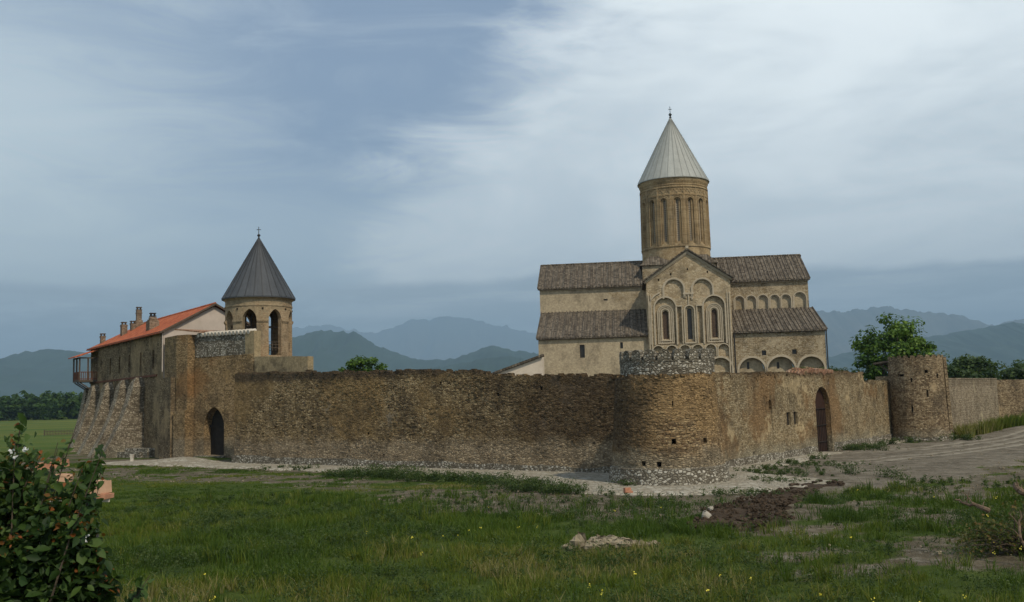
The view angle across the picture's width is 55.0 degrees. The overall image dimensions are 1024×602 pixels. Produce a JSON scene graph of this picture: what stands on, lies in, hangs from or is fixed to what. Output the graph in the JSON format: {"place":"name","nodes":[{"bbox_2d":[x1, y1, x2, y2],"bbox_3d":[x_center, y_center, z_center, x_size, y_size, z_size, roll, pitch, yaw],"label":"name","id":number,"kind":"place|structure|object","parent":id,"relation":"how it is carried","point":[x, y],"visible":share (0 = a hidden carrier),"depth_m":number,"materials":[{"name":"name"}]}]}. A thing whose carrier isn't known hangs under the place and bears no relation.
{"place":"outdoors","nodes":[
{"label":"outdoors","id":0,"kind":"place"},
{"bbox_2d":[0,330,538,398],"bbox_3d":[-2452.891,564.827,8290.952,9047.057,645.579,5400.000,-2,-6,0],"label":"hills","id":1,"kind":"structure","parent":0,"point":[37,373],"depth_m":8094.99,"materials":[{"name":"blue"}]},
{"bbox_2d":[321,356,524,372],"bbox_3d":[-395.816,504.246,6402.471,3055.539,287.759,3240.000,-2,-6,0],"label":"hills","id":2,"kind":"structure","parent":0,"point":[493,364],"depth_m":6428.37,"materials":[{"name":"blue"}]},
{"bbox_2d":[269,316,653,359],"bbox_3d":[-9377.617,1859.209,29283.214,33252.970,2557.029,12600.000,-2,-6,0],"label":"hills","id":3,"kind":"structure","parent":0,"point":[444,338],"depth_m":29102.19,"materials":[{"name":"blue"}]},
{"bbox_2d":[102,440,907,495],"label":"stone path","id":4,"kind":"structure","parent":0,"point":[593,480],"depth_m":72.54,"materials":[{"name":"grey gravel"}]},
{"bbox_2d":[159,329,215,458],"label":"corner tower","id":5,"kind":"structure","parent":4,"relation":"on","point":[176,411],"depth_m":111.95,"materials":[{"name":"stone"}]},
{"bbox_2d":[193,328,312,457],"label":"gatehouse","id":6,"kind":"object","parent":4,"relation":"on","point":[222,359],"visible":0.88,"depth_m":109.02,"materials":[{"name":"rubble stone masonry"},{"name":"tile"},{"name":"dark wood"}]},
{"bbox_2d":[210,409,223,454],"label":"door","id":7,"kind":"structure","parent":6,"relation":"in","point":[217,426],"depth_m":109.99,"materials":[{"name":"brown wood"}]},
{"bbox_2d":[221,227,295,356],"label":"bell tower","id":8,"kind":"structure","parent":6,"relation":"on","point":[257,293],"depth_m":111.33,"materials":[{"name":"brick"}]},
{"bbox_2d":[231,369,619,472],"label":"curtain wall","id":9,"kind":"structure","parent":4,"relation":"on","point":[462,419],"depth_m":86.13,"materials":[{"name":"brown stone"}]},
{"bbox_2d":[623,487,632,492],"bbox_3d":[6.893,11.241,58.379,0.538,0.310,0.332,0,-6,-11],"label":"brick","id":10,"kind":"object","parent":4,"relation":"on","point":[627,490],"visible":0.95,"depth_m":58.27,"materials":[{"name":"orange brick"}]},
{"bbox_2d":[609,348,729,485],"bbox_3d":[10.642,8.205,67.683,8.425,9.624,8.450,-2,-6,0],"label":"corner bastion","id":11,"kind":"object","parent":4,"relation":"on","point":[667,430],"visible":0.97,"depth_m":64.72,"materials":[{"name":"brown stone"}]},
{"bbox_2d":[0,365,1023,601],"bbox_3d":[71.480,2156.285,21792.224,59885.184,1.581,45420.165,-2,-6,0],"label":"ground","id":12,"kind":"structure","parent":0,"point":[916,554],"depth_m":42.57,"materials":[{"name":"green plant"}]},
{"bbox_2d":[0,390,82,420],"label":"distant wood","id":13,"kind":"object","parent":12,"relation":"on","point":[53,405],"visible":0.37,"depth_m":634.94,"materials":[{"name":"green plant"}]},
{"bbox_2d":[44,429,72,435],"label":"picket fence","id":14,"kind":"object","parent":12,"relation":"on","point":[55,431],"visible":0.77,"depth_m":234.48,"materials":[{"name":"brown wood"}]},
{"bbox_2d":[0,413,154,601],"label":"leafy bush","id":15,"kind":"object","parent":12,"relation":"on","point":[55,549],"visible":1,"depth_m":12.13,"materials":[{"name":"green plant"}]},
{"bbox_2d":[68,302,248,458],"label":"monastery building","id":16,"kind":"structure","parent":12,"relation":"on","point":[118,416],"depth_m":126.09,"materials":[{"name":"brown stone"}]},
{"bbox_2d":[345,355,387,372],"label":"round tree","id":17,"kind":"object","parent":12,"relation":"on","point":[357,364],"visible":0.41,"depth_m":138.53,"materials":[{"name":"green plant"}]},
{"bbox_2d":[492,354,544,375],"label":"outbuilding","id":18,"kind":"structure","parent":12,"relation":"on","point":[533,365],"depth_m":149.66,"materials":[{"name":"paint"}]},
{"bbox_2d":[27,441,1020,576],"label":"pebbles","id":19,"kind":"object","parent":12,"relation":"on","point":[1002,468],"visible":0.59,"depth_m":65.59,"materials":[{"name":"grey stone"}]},
{"bbox_2d":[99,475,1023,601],"bbox_3d":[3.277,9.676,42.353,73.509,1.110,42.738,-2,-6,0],"label":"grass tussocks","id":20,"kind":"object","parent":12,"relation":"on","point":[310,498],"depth_m":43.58,"materials":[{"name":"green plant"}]},
{"bbox_2d":[568,532,586,550],"bbox_3d":[2.555,9.591,38.793,0.721,1.040,0.481,2,-7,-32],"label":"boulder","id":21,"kind":"object","parent":12,"relation":"on","point":[579,537],"visible":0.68,"depth_m":38.66,"materials":[{"name":"beige stone"}]},
{"bbox_2d":[563,534,659,550],"bbox_3d":[3.932,9.645,39.181,4.052,0.594,1.627,-2,-6,0],"label":"rubble heap","id":22,"kind":"object","parent":12,"relation":"on","point":[610,538],"visible":0.66,"depth_m":38.88,"materials":[{"name":"grey stone"}]},
{"bbox_2d":[204,489,1021,601],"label":"wildflowers","id":23,"kind":"object","parent":12,"relation":"on","point":[635,573],"visible":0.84,"depth_m":29.55,"materials":[{"name":"yellow plant"}]},
{"bbox_2d":[536,109,828,416],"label":"cathedral","id":24,"kind":"structure","parent":12,"relation":"on","point":[677,286],"depth_m":164.85,"materials":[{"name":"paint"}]},
{"bbox_2d":[687,479,844,531],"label":"bare earth","id":25,"kind":"structure","parent":12,"relation":"on","point":[786,495],"depth_m":46.13,"materials":[{"name":"brown soil"}]},
{"bbox_2d":[702,510,711,518],"bbox_3d":[8.744,9.645,44.173,0.454,0.524,0.423,0,-6,-17],"label":"boulder","id":26,"kind":"object","parent":25,"relation":"on","point":[707,514],"visible":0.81,"depth_m":44.04,"materials":[{"name":"white stone"}]},
{"bbox_2d":[848,312,949,380],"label":"broadleaf tree","id":27,"kind":"object","parent":12,"relation":"on","point":[899,339],"visible":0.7,"depth_m":134.41,"materials":[{"name":"green plant"}]},
{"bbox_2d":[873,354,953,441],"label":"wall tower","id":28,"kind":"structure","parent":12,"relation":"on","point":[920,402],"depth_m":110.72,"materials":[{"name":"brown stone"}]},
{"bbox_2d":[948,378,998,432],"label":"boundary wall","id":29,"kind":"structure","parent":12,"relation":"on","point":[973,399],"depth_m":125.55,"materials":[{"name":"beige stone"}]},
{"bbox_2d":[947,353,1009,379],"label":"tree","id":30,"kind":"object","parent":12,"relation":"on","point":[966,367],"visible":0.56,"depth_m":186.08,"materials":[{"name":"green plant"}]},
{"bbox_2d":[936,481,1023,558],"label":"dry bush","id":31,"kind":"object","parent":12,"relation":"on","point":[1004,536],"visible":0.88,"depth_m":34.96,"materials":[{"name":"orange plant"}]},
{"bbox_2d":[955,490,990,512],"bbox_3d":[16.309,7.070,34.819,1.141,0.812,0.424,-4,-6,26],"label":"dead branch","id":32,"kind":"object","parent":31,"relation":"attached to","point":[984,508],"visible":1,"depth_m":34.76,"materials":[{"name":"brown wood"}]},
{"bbox_2d":[1013,480,1023,495],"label":"dead branch","id":33,"kind":"object","parent":31,"relation":"attached to","point":[1018,489],"visible":1,"depth_m":33.89,"materials":[{"name":"brown wood"}]},
{"bbox_2d":[952,411,1023,438],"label":"tall grass","id":34,"kind":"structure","parent":12,"relation":"on","point":[993,424],"depth_m":119.84,"materials":[{"name":"green plant"}]},
{"bbox_2d":[997,379,1023,417],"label":"boundary wall","id":35,"kind":"structure","parent":12,"relation":"on","point":[1010,396],"depth_m":141.00,"materials":[{"name":"beige stone"}]},
{"bbox_2d":[997,359,1023,379],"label":"tree","id":36,"kind":"object","parent":12,"relation":"on","point":[1016,372],"visible":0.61,"depth_m":186.57,"materials":[{"name":"green plant"}]},
{"bbox_2d":[1009,510,1023,545],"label":"dead branch","id":37,"kind":"object","parent":12,"relation":"on","point":[1019,533],"visible":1,"depth_m":32.85,"materials":[{"name":"brown wood"}]},
{"bbox_2d":[0,0,1023,358],"label":"sky","id":38,"kind":"structure","parent":0,"point":[395,162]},
{"bbox_2d":[762,306,1023,364],"bbox_3d":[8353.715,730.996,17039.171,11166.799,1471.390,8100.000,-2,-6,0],"label":"hills","id":39,"kind":"structure","parent":0,"point":[843,328],"depth_m":17015.64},
{"bbox_2d":[763,322,1023,379],"bbox_3d":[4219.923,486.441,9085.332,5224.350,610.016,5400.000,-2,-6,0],"label":"hills","id":40,"kind":"structure","parent":0,"point":[1004,343],"depth_m":8937.52,"materials":[{"name":"blue"}]},
{"bbox_2d":[769,425,1023,493],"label":"dirt road","id":41,"kind":"structure","parent":0,"point":[945,462],"depth_m":80.44,"materials":[{"name":"grey soil"}]},
{"bbox_2d":[715,367,892,467],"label":"gate wall","id":42,"kind":"structure","parent":41,"relation":"on","point":[761,411],"depth_m":89.88,"materials":[{"name":"brown stone"}]},
{"bbox_2d":[815,388,827,451],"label":"gate door","id":43,"kind":"structure","parent":42,"relation":"in","point":[819,401],"depth_m":95.84,"materials":[{"name":"brown wood"}]},
{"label":"board","id":44,"kind":"object","parent":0,"visible":0},
{"bbox_2d":[55,473,73,481],"bbox_3d":[-9.907,3.909,21.739,0.338,0.191,0.456,0,-6,-14],"label":"clay tile","id":45,"kind":"object","parent":44,"relation":"on","point":[62,476],"visible":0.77,"depth_m":21.55,"materials":[{"name":"ceramic"}]},
{"bbox_2d":[35,459,69,469],"bbox_3d":[-10.192,3.624,21.763,0.613,0.229,0.465,-1,-6,-6],"label":"clay tile","id":46,"kind":"object","parent":45,"relation":"on","point":[47,466],"visible":0.22,"depth_m":21.56,"materials":[{"name":"ceramic"}]},
{"bbox_2d":[96,492,113,498],"bbox_3d":[-9.078,4.291,21.707,0.429,0.142,0.460,-2,-6,0],"label":"clay tile","id":47,"kind":"object","parent":44,"relation":"on","point":[108,495],"visible":0.62,"depth_m":21.55,"materials":[{"name":"ceramic"}]},
{"bbox_2d":[90,480,111,493],"bbox_3d":[-9.076,4.101,21.724,0.278,0.308,0.440,-3,-6,11],"label":"brick","id":48,"kind":"object","parent":47,"relation":"on","point":[106,487],"visible":0.5,"depth_m":21.69,"materials":[{"name":"orange brick"}]}
]}

